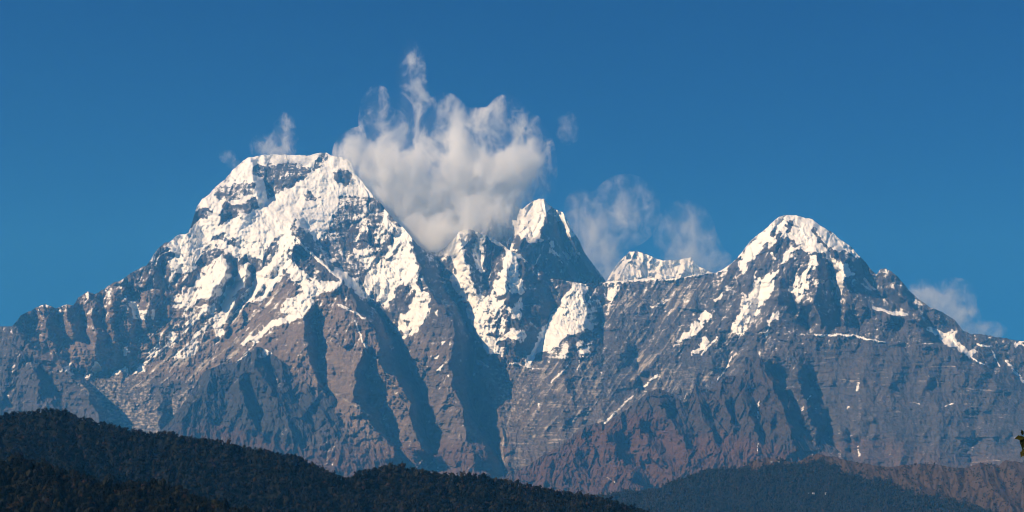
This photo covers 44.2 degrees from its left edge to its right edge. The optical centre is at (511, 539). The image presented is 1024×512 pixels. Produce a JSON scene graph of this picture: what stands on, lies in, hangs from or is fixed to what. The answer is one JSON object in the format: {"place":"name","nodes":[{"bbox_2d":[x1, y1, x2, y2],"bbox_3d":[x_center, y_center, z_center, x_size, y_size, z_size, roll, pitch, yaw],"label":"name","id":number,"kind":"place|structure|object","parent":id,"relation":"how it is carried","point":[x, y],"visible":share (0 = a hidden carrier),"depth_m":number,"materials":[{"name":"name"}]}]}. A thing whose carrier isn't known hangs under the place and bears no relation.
{"place":"outdoors","nodes":[
{"label":"outdoors","id":0,"kind":"place"},
{"bbox_2d":[0,464,168,511],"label":"forest hill","id":1,"kind":"structure","parent":0,"point":[39,497],"depth_m":1431.43,"materials":[{"name":"green plant"}]},
{"bbox_2d":[0,452,257,511],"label":"forest","id":2,"kind":"object","parent":1,"relation":"on","point":[80,498],"visible":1,"depth_m":1420.16,"materials":[{"name":"green plant"}]},
{"bbox_2d":[0,412,614,511],"bbox_3d":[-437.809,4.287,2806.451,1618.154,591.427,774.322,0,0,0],"label":"forest hill","id":3,"kind":"structure","parent":0,"point":[63,438],"depth_m":2716.76,"materials":[{"name":"green plant"}]},
{"bbox_2d":[0,407,649,511],"bbox_3d":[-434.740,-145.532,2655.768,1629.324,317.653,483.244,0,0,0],"label":"forest","id":4,"kind":"object","parent":3,"relation":"on","point":[350,499],"visible":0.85,"depth_m":2679.98,"materials":[{"name":"green plant"}]},
{"bbox_2d":[0,153,1023,478],"bbox_3d":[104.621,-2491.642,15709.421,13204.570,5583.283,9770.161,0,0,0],"label":"mountain","id":5,"kind":"structure","parent":0,"point":[476,353],"depth_m":14750.45,"materials":[{"name":"grey stone"}]},
{"bbox_2d":[159,347,344,457],"bbox_3d":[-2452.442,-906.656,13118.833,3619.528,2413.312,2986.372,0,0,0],"label":"mountain spur","id":6,"kind":"structure","parent":5,"relation":"attached to","point":[247,400],"depth_m":13113.64,"materials":[{"name":"stone"}]},
{"bbox_2d":[498,356,839,495],"bbox_3d":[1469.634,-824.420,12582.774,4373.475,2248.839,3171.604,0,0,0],"label":"mountain spur","id":7,"kind":"structure","parent":5,"relation":"attached to","point":[657,438],"depth_m":12457.17,"materials":[{"name":"grey stone"}]},
{"bbox_2d":[0,0,1023,340],"label":"sky","id":8,"kind":"structure","parent":0,"point":[673,130],"materials":[{"name":"blue"}]},
{"bbox_2d":[447,193,605,283],"bbox_3d":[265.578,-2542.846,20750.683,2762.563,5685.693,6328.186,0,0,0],"label":"mountain","id":9,"kind":"structure","parent":0,"point":[540,234],"depth_m":18887.08,"materials":[{"name":"white snow"}]},
{"bbox_2d":[606,251,712,281],"bbox_3d":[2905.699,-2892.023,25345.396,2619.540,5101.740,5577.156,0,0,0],"label":"mountain","id":10,"kind":"structure","parent":0,"point":[635,265],"depth_m":23381.14,"materials":[{"name":"white snow"}]},
{"bbox_2d":[609,454,1023,511],"bbox_3d":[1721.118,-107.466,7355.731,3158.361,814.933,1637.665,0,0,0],"label":"foothill","id":11,"kind":"structure","parent":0,"point":[953,479],"depth_m":7270.63,"materials":[{"name":"green plant"}]},
{"bbox_2d":[594,456,996,511],"bbox_3d":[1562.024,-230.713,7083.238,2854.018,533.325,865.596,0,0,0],"label":"forest","id":12,"kind":"object","parent":11,"relation":"on","point":[634,498],"visible":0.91,"depth_m":7140.52,"materials":[{"name":"green plant"}]},
{"bbox_2d":[738,453,1023,511],"bbox_3d":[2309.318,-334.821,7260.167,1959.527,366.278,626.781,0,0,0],"label":"scrub","id":13,"kind":"object","parent":11,"relation":"on","point":[999,470],"visible":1,"depth_m":7330.49,"materials":[{"name":"green plant"}]},
{"bbox_3d":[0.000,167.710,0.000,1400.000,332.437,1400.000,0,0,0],"label":"knoll","id":14,"kind":"structure","parent":0,"visible":0},
{"bbox_2d":[1015,429,1023,456],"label":"tree","id":15,"kind":"object","parent":14,"relation":"on","point":[1020,438],"visible":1,"depth_m":11.99,"materials":[{"name":"green plant"}]}
]}

